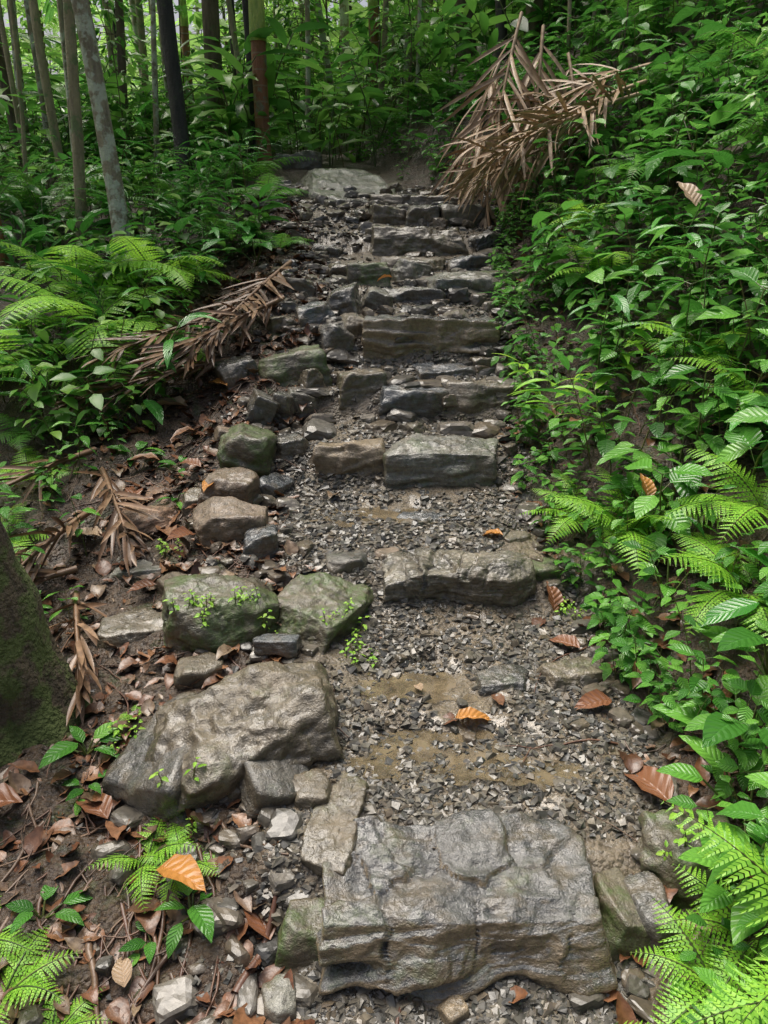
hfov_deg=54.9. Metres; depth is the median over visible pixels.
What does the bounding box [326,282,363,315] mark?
rock
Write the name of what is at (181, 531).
fallen leaf
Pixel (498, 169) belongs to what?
dead palm frond
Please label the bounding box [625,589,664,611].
seedling
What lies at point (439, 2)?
sunlit sapling
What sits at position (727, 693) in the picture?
fallen leaf
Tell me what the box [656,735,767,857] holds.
bright broadleaf plant
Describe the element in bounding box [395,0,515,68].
sapling
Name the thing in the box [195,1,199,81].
slender tree
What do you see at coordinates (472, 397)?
stone step
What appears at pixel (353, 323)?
rock
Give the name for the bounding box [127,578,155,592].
fallen leaf
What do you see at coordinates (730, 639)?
bright broadleaf plant
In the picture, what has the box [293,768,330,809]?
rock
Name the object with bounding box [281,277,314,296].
rock
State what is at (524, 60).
dead palm frond
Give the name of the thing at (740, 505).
bright fern
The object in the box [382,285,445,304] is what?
stone step
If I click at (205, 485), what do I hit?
fallen leaf
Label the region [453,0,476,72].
forest tree
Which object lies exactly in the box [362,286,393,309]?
rock
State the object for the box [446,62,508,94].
fern
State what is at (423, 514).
rock
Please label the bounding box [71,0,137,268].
lichen tree
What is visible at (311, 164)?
boulder
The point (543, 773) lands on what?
puddle
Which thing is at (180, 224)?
broadleaf plant
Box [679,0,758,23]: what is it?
fern
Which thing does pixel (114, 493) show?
dead palm frond
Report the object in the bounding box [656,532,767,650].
bright fern
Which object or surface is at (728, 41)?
fern
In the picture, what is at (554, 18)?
dark tree
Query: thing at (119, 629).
rock
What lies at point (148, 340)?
dead palm frond
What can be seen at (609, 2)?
sapling
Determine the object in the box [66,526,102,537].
fallen leaf
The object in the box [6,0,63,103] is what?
sunlit sapling
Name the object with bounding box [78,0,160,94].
sunlit sapling
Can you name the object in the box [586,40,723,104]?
fern
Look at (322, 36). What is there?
slender tree
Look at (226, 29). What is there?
sapling
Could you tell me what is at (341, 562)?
rock
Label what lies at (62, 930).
leaf litter
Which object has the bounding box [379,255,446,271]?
stone step
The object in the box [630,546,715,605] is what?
bright broadleaf plant
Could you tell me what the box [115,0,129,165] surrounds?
slender tree
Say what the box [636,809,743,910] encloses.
boulder
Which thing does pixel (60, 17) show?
slender tree
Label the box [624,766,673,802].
fallen leaf
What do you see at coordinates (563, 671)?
rock
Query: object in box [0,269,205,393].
fern
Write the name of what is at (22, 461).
bright fern
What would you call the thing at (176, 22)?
sunlit sapling
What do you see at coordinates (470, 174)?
dead palm frond
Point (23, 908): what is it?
seedling
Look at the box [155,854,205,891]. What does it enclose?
fallen leaf
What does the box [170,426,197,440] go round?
fallen leaf
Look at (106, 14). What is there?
sapling
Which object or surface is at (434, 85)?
fern
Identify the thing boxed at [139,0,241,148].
sapling
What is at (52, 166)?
fern
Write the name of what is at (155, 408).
broadleaf plant
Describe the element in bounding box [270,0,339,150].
sapling
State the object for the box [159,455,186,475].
seedling
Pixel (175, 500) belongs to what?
seedling
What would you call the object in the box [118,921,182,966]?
seedling
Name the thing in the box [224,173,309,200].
fern
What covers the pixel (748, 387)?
bright fern
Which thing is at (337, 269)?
rock
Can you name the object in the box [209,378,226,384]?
fallen leaf
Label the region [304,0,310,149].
slender tree
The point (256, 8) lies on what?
trunk
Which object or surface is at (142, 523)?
fallen leaf
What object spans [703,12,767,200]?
sapling
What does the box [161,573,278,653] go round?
boulder
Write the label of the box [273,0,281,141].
slender tree
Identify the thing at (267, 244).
broadleaf plant
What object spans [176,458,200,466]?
fallen leaf
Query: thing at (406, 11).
sapling
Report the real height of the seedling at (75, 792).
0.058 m
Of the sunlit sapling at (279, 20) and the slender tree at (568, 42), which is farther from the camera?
the sunlit sapling at (279, 20)
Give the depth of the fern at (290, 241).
5.22 m
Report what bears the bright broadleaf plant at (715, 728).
on the ground
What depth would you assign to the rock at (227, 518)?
3.04 m
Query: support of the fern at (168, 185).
on the ground
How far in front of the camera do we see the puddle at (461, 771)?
2.17 m
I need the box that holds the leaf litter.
[0,128,767,1023]
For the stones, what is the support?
on the ground
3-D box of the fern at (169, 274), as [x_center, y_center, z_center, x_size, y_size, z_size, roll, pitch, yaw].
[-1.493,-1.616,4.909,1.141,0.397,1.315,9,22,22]
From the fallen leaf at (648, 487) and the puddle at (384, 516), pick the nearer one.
the fallen leaf at (648, 487)
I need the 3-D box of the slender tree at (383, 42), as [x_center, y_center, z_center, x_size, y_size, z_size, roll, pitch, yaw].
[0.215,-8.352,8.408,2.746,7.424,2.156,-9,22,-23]
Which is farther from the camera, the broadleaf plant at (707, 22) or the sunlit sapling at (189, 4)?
the sunlit sapling at (189, 4)
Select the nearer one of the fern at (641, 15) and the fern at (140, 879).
the fern at (140, 879)
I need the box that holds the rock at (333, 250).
[311,243,343,256]
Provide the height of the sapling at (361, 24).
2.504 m
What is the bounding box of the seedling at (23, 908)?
[2,885,92,934]
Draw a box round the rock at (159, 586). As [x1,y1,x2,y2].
[154,571,186,595]
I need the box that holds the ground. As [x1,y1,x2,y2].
[0,0,767,1023]
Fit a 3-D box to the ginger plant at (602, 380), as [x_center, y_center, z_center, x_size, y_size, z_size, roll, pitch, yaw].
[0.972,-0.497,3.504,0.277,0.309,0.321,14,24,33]
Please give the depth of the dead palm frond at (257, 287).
4.38 m
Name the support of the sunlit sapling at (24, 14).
on the ground
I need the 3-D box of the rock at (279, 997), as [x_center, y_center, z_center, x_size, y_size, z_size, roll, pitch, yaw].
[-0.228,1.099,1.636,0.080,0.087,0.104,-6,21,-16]
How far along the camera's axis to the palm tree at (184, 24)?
10.74 m
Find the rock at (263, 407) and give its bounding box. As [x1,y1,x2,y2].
[246,388,279,425]
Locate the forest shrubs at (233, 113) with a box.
[0,0,632,174]
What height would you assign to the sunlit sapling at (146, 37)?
5.915 m
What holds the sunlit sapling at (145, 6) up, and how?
on the ground
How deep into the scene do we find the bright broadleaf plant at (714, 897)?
1.63 m
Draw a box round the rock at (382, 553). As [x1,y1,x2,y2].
[375,547,398,560]
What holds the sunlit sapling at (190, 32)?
on the ground
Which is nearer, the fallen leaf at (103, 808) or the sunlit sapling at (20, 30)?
the fallen leaf at (103, 808)
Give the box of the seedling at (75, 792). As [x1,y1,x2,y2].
[62,769,106,815]
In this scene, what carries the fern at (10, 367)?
on the ground
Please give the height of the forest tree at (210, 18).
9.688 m
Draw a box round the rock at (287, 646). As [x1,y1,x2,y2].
[253,633,301,658]
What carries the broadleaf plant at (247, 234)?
on the ground
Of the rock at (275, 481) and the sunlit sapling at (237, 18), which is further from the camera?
the sunlit sapling at (237, 18)
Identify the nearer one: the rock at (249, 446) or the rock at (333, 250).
the rock at (249, 446)
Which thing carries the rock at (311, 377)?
on the ground
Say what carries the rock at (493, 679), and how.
on the ground
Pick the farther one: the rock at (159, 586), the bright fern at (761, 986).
the rock at (159, 586)
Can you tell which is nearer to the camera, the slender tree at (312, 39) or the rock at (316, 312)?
the rock at (316, 312)
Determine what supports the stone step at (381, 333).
on the ground
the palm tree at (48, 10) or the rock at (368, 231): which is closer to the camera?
the rock at (368, 231)
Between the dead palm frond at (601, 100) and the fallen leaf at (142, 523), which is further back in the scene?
the dead palm frond at (601, 100)
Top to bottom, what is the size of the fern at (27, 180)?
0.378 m
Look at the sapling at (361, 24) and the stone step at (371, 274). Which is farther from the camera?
the sapling at (361, 24)
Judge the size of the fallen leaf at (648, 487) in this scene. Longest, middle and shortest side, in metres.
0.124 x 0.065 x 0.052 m
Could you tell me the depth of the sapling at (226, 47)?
10.02 m
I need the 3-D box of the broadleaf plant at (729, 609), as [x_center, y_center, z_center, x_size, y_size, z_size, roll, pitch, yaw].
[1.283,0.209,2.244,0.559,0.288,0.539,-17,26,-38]
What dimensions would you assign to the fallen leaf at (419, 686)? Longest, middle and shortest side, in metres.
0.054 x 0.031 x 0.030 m
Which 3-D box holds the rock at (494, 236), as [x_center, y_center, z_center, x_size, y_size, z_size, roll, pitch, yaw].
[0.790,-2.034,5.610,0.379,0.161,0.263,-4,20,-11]
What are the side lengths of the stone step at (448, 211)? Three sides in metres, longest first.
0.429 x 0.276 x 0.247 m
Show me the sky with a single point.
(176, 16)
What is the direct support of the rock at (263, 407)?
on the ground
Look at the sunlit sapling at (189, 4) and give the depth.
13.57 m
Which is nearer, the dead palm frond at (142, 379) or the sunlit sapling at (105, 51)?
the dead palm frond at (142, 379)
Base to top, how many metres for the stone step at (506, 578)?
0.248 m
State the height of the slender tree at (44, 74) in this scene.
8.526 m
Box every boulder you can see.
[102,692,197,821]
[145,661,344,812]
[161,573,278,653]
[238,758,310,820]
[258,344,332,386]
[274,150,322,169]
[276,572,374,654]
[299,168,395,203]
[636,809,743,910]
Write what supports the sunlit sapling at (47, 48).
on the ground
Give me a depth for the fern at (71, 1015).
1.62 m
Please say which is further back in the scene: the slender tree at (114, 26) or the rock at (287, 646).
the slender tree at (114, 26)
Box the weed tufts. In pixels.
[107,538,707,860]
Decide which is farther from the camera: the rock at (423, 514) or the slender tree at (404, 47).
the slender tree at (404, 47)
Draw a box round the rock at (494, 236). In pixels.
[468,232,508,246]
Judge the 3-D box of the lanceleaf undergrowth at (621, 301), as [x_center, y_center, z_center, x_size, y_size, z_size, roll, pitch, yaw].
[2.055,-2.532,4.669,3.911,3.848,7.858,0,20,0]
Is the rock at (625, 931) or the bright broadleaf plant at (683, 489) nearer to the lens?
the rock at (625, 931)
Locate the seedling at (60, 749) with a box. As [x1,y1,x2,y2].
[38,722,128,768]
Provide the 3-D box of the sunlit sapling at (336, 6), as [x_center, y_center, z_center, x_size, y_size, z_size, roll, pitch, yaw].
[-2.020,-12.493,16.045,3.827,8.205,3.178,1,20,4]
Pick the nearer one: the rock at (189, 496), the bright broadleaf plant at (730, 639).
the bright broadleaf plant at (730, 639)
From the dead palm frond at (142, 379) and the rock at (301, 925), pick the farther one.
the dead palm frond at (142, 379)
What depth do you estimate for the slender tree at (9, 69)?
7.16 m
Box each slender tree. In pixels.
[0,0,13,158]
[0,2,31,179]
[0,44,22,169]
[0,113,6,165]
[6,0,31,169]
[9,0,29,215]
[23,0,54,174]
[28,0,69,190]
[39,10,49,73]
[56,0,72,156]
[63,0,88,257]
[102,0,117,102]
[113,4,128,103]
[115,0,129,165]
[129,0,140,82]
[135,0,149,136]
[150,0,160,182]
[158,16,173,145]
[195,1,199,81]
[226,0,249,154]
[241,0,255,155]
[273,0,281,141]
[299,0,311,117]
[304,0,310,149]
[310,7,314,85]
[315,0,342,138]
[368,0,437,113]
[375,0,388,125]
[389,0,398,98]
[403,8,411,86]
[415,0,421,102]
[565,0,571,74]
[620,0,628,70]
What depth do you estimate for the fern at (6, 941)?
1.71 m
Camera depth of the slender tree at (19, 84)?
5.91 m
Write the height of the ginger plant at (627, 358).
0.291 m
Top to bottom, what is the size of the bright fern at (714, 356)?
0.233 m
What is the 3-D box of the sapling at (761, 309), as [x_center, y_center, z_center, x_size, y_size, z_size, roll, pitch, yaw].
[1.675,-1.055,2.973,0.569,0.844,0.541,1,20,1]
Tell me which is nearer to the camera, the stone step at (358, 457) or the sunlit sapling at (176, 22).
the stone step at (358, 457)
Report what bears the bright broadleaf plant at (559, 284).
on the ground
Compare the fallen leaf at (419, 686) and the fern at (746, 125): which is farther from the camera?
the fern at (746, 125)
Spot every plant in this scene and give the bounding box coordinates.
[0,216,8,265]
[5,225,86,278]
[52,350,182,424]
[72,187,182,233]
[86,165,211,200]
[136,216,224,271]
[194,224,261,257]
[222,229,279,265]
[444,82,513,118]
[494,353,540,405]
[508,253,615,297]
[509,369,574,429]
[536,115,632,154]
[554,213,593,247]
[555,373,619,445]
[568,123,671,170]
[583,327,715,394]
[596,413,728,506]
[614,321,686,376]
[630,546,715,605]
[632,101,753,179]
[637,146,767,201]
[652,674,767,758]
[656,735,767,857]
[657,243,761,295]
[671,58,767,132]
[678,818,765,912]
[681,20,767,77]
[696,626,767,674]
[698,544,767,626]
[726,409,767,435]
[739,738,767,787]
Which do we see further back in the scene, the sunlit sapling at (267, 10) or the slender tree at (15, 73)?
the sunlit sapling at (267, 10)
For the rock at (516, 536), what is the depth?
3.11 m
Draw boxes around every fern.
[0,166,103,222]
[0,241,201,332]
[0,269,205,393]
[0,330,90,390]
[0,413,85,451]
[0,446,81,485]
[0,501,48,551]
[0,895,36,961]
[0,925,81,1023]
[22,162,157,189]
[42,986,112,1023]
[55,236,240,302]
[84,818,203,913]
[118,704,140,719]
[123,178,236,216]
[138,822,219,911]
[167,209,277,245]
[179,147,320,183]
[219,120,331,158]
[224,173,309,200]
[236,231,317,248]
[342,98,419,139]
[383,71,464,105]
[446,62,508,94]
[498,51,613,94]
[516,468,645,565]
[540,244,694,286]
[540,465,736,577]
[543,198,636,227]
[572,0,701,40]
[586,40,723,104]
[587,142,731,187]
[616,313,767,378]
[630,898,758,1023]
[646,357,767,411]
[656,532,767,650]
[658,448,767,543]
[659,800,767,1023]
[667,863,767,1012]
[677,28,767,89]
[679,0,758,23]
[700,93,767,146]
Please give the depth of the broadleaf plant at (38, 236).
5.17 m
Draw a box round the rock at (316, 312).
[295,301,335,327]
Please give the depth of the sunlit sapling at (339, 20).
19.71 m
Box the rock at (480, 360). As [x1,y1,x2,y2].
[469,356,507,367]
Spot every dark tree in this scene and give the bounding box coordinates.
[156,0,192,191]
[228,0,240,137]
[495,0,509,60]
[522,0,543,56]
[545,0,567,43]
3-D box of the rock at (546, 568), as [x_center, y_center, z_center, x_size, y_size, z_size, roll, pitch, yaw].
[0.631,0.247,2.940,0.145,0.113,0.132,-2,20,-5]
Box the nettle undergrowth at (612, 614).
[350,0,767,1023]
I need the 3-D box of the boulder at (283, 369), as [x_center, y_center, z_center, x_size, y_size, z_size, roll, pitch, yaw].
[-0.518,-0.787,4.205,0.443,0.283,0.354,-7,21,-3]
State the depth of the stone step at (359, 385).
3.99 m
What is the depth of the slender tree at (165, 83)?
8.58 m
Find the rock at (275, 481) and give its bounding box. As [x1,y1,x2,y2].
[260,472,294,496]
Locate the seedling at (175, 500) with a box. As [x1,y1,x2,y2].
[156,493,182,508]
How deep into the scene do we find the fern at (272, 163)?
6.81 m
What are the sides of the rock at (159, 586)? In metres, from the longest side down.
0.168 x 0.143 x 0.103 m
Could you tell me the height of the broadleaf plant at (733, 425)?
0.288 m
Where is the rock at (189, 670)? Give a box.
[173,652,223,689]
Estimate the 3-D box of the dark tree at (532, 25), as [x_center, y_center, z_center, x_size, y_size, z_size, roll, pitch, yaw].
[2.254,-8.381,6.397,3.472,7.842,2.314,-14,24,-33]
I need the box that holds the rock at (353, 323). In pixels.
[340,312,363,335]
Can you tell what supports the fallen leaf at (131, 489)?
on the ground
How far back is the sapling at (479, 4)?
9.02 m
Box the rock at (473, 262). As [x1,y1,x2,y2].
[446,254,498,271]
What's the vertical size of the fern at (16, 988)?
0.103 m
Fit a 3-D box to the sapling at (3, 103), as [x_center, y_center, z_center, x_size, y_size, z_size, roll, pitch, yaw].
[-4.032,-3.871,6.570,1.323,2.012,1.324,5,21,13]
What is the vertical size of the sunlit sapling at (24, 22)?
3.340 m
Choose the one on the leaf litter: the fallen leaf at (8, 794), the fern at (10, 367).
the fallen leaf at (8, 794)
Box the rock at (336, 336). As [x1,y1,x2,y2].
[318,324,355,352]
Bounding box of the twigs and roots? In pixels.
[0,42,767,1023]
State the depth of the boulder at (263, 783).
1.99 m
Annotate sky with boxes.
[2,0,446,144]
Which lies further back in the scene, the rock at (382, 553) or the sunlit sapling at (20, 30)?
the sunlit sapling at (20, 30)
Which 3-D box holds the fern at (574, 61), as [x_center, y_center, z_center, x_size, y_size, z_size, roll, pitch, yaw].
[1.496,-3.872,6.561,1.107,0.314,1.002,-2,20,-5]
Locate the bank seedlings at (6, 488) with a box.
[0,315,189,625]
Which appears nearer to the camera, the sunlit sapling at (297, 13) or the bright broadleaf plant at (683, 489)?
the bright broadleaf plant at (683, 489)
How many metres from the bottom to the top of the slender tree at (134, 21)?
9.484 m
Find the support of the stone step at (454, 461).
on the ground
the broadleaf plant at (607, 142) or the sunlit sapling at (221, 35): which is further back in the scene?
the sunlit sapling at (221, 35)
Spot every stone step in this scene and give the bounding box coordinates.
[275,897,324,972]
[300,772,368,876]
[312,438,385,476]
[316,808,617,1008]
[335,368,386,409]
[346,262,390,287]
[361,314,499,358]
[368,193,474,204]
[368,203,405,224]
[369,225,468,255]
[377,385,448,418]
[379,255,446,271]
[381,547,536,606]
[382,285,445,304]
[382,433,498,489]
[405,205,439,226]
[412,362,475,379]
[425,271,500,298]
[438,203,491,227]
[445,378,521,413]
[481,268,535,282]
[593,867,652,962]
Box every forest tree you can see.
[201,0,225,156]
[339,0,349,112]
[412,0,426,77]
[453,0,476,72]
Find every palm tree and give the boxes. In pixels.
[37,0,132,30]
[113,0,193,106]
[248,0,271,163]
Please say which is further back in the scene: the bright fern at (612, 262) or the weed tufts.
the bright fern at (612, 262)
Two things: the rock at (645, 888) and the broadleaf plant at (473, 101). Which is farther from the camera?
the broadleaf plant at (473, 101)
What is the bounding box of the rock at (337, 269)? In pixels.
[328,263,346,274]
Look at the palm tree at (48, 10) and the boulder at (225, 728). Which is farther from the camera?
the palm tree at (48, 10)
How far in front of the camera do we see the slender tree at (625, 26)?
6.01 m
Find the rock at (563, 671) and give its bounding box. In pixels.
[535,655,605,688]
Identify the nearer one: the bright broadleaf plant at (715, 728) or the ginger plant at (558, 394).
the bright broadleaf plant at (715, 728)
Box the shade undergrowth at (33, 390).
[0,107,270,459]
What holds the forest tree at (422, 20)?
on the ground
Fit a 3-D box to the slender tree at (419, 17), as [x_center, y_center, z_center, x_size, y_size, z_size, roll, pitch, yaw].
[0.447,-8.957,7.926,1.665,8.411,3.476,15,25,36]
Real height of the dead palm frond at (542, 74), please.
1.822 m
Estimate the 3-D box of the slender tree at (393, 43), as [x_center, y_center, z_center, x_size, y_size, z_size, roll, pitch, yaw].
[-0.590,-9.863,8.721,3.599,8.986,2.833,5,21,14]
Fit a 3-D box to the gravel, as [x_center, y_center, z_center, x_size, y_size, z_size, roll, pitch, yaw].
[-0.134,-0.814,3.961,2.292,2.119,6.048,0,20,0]
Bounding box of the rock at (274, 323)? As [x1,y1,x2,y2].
[265,314,291,332]
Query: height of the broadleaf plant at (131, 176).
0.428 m
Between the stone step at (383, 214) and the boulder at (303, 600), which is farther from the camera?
the stone step at (383, 214)
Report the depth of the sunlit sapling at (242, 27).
12.69 m
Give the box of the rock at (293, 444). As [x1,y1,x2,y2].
[277,433,308,461]
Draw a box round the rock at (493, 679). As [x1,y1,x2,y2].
[475,664,527,695]
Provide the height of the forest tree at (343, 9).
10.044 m
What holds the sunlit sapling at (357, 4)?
on the ground
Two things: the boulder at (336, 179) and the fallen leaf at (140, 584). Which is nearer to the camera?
the fallen leaf at (140, 584)
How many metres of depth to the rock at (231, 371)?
4.04 m
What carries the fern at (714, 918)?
on the ground
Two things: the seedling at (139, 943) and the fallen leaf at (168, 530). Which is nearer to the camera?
the seedling at (139, 943)
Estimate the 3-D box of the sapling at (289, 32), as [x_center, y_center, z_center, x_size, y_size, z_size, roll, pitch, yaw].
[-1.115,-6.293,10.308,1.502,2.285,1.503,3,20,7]
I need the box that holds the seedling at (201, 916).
[154,880,215,957]
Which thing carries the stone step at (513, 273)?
on the ground
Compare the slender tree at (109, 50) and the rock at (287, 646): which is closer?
the rock at (287, 646)
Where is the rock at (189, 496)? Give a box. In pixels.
[181,487,200,516]
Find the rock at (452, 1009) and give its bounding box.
[436,995,468,1023]
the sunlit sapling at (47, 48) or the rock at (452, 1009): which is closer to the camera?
the rock at (452, 1009)
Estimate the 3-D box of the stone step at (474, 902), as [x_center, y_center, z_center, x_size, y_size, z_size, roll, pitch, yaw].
[0.184,0.973,1.820,0.728,0.300,0.448,1,20,0]
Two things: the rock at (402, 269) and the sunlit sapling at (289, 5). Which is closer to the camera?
the rock at (402, 269)
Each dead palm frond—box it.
[0,447,96,516]
[9,506,94,582]
[28,565,77,585]
[46,357,229,417]
[48,590,106,726]
[75,298,261,372]
[75,467,160,576]
[128,295,285,380]
[171,260,292,371]
[427,60,507,203]
[435,11,558,228]
[437,129,580,216]
[439,61,653,167]
[448,72,642,217]
[464,79,647,199]
[489,24,576,213]
[531,52,618,183]
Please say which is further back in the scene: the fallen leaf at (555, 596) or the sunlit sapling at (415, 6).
the sunlit sapling at (415, 6)
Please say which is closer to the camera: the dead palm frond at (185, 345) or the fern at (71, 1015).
the fern at (71, 1015)
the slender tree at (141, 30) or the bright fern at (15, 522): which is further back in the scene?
the slender tree at (141, 30)
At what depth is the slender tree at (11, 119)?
7.77 m
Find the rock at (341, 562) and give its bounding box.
[325,550,368,574]
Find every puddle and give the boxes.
[309,506,437,526]
[348,729,501,785]
[359,663,478,703]
[495,753,592,788]
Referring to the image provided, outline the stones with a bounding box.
[17,175,690,1023]
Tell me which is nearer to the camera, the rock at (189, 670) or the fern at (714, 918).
the fern at (714, 918)
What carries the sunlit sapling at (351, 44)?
on the ground
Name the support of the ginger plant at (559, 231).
on the ground
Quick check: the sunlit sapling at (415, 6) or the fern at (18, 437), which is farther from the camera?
the sunlit sapling at (415, 6)
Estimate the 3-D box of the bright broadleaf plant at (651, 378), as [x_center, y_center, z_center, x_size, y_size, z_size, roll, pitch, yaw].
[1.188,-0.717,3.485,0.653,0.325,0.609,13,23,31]
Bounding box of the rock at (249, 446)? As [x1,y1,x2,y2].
[217,422,277,478]
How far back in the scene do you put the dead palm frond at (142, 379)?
3.94 m
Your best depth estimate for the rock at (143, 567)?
3.04 m
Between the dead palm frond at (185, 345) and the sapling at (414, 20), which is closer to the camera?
the dead palm frond at (185, 345)
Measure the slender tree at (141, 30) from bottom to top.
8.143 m
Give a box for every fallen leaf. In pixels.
[0,782,22,806]
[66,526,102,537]
[76,792,112,818]
[111,481,175,541]
[112,957,131,986]
[123,452,158,463]
[125,486,142,494]
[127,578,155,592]
[146,396,187,407]
[155,523,176,535]
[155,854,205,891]
[166,526,195,540]
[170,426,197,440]
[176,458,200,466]
[202,480,213,492]
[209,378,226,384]
[242,907,276,939]
[378,274,391,279]
[414,683,422,689]
[455,706,489,719]
[484,528,502,534]
[546,581,563,610]
[549,634,579,647]
[574,689,611,709]
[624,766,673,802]
[631,661,651,689]
[640,473,656,495]
[676,181,701,205]
[703,684,732,712]
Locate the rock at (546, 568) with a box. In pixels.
[532,557,560,581]
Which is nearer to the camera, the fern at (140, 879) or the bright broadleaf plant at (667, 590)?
the fern at (140, 879)
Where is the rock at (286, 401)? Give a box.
[271,391,297,422]
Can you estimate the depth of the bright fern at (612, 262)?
4.10 m
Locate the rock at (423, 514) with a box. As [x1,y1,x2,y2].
[396,510,470,520]
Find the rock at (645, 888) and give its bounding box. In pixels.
[624,870,686,963]
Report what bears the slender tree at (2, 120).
on the ground
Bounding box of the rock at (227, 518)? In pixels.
[192,496,268,550]
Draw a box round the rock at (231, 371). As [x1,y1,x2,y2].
[213,354,257,390]
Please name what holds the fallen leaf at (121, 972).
on the ground
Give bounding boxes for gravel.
[7,189,680,1023]
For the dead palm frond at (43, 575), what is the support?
on the ground
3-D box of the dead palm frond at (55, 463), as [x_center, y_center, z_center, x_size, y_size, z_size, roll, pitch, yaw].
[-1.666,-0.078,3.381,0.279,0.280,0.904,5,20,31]
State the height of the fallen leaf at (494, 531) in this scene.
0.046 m
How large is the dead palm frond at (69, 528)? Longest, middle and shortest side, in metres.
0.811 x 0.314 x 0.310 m
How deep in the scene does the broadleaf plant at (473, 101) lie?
6.93 m
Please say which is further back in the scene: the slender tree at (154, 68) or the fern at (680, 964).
the slender tree at (154, 68)
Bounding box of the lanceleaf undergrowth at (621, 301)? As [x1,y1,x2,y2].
[395,0,767,564]
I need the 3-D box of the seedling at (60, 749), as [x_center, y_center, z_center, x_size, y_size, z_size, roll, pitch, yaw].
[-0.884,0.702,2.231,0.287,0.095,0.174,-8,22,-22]
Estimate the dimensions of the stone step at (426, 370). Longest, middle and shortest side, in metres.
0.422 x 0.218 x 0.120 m
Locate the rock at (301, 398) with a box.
[286,387,320,417]
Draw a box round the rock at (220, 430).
[214,425,229,448]
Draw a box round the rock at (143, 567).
[109,556,160,580]
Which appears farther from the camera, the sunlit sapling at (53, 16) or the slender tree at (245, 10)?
the sunlit sapling at (53, 16)
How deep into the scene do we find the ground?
3.15 m
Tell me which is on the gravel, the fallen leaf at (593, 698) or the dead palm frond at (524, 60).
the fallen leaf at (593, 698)
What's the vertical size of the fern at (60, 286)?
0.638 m
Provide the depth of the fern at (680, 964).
1.58 m
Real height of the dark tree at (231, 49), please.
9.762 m
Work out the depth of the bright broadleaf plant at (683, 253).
3.64 m
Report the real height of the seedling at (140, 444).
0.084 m
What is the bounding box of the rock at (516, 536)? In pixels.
[503,530,530,542]
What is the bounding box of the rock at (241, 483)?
[198,467,260,504]
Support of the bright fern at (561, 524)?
on the ground
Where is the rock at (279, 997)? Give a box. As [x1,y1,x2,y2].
[261,973,296,1023]
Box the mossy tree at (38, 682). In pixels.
[0,520,92,766]
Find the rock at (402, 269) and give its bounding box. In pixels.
[391,259,430,280]
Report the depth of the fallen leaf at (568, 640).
2.60 m
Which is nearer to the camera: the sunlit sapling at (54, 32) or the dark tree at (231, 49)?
the dark tree at (231, 49)
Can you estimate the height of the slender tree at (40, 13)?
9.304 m
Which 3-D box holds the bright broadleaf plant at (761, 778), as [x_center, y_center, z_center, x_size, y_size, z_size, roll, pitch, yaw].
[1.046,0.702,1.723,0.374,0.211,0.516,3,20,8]
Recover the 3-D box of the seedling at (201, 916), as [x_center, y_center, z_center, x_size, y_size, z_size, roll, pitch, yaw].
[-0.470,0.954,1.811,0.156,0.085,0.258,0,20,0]
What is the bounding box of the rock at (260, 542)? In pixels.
[243,524,279,558]
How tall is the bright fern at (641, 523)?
0.218 m
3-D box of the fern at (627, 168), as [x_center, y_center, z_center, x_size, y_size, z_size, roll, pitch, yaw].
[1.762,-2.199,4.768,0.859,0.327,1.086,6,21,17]
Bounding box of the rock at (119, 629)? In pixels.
[97,608,162,649]
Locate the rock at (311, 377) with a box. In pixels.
[298,368,325,387]
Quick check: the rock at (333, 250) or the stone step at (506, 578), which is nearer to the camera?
the stone step at (506, 578)
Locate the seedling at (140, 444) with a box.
[107,441,165,466]
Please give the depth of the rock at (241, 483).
3.24 m
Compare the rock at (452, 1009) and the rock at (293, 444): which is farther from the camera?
the rock at (293, 444)
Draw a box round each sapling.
[0,42,9,153]
[0,67,39,186]
[1,0,66,119]
[5,0,100,64]
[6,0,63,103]
[8,0,60,107]
[9,3,58,72]
[40,1,104,107]
[41,0,132,102]
[44,13,62,113]
[58,0,191,146]
[76,0,160,167]
[76,7,127,90]
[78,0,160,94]
[91,0,194,94]
[100,0,176,102]
[124,0,315,77]
[124,2,163,97]
[125,6,179,81]
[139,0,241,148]
[175,18,245,60]
[177,0,231,81]
[178,0,272,70]
[200,0,304,135]
[219,0,302,141]
[220,0,278,51]
[222,0,304,67]
[226,0,325,138]
[227,0,357,77]
[235,0,337,148]
[244,0,311,110]
[264,3,315,64]
[265,0,427,139]
[266,0,346,131]
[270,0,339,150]
[277,0,333,94]
[293,0,394,85]
[303,0,432,131]
[330,0,367,99]
[367,0,445,67]
[372,0,456,123]
[380,0,449,69]
[389,0,454,47]
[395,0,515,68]
[476,0,524,33]
[600,0,656,21]
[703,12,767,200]
[704,141,767,342]
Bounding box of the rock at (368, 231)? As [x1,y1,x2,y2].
[365,228,371,241]
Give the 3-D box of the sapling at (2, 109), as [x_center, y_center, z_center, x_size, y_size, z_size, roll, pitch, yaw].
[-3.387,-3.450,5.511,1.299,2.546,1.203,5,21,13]

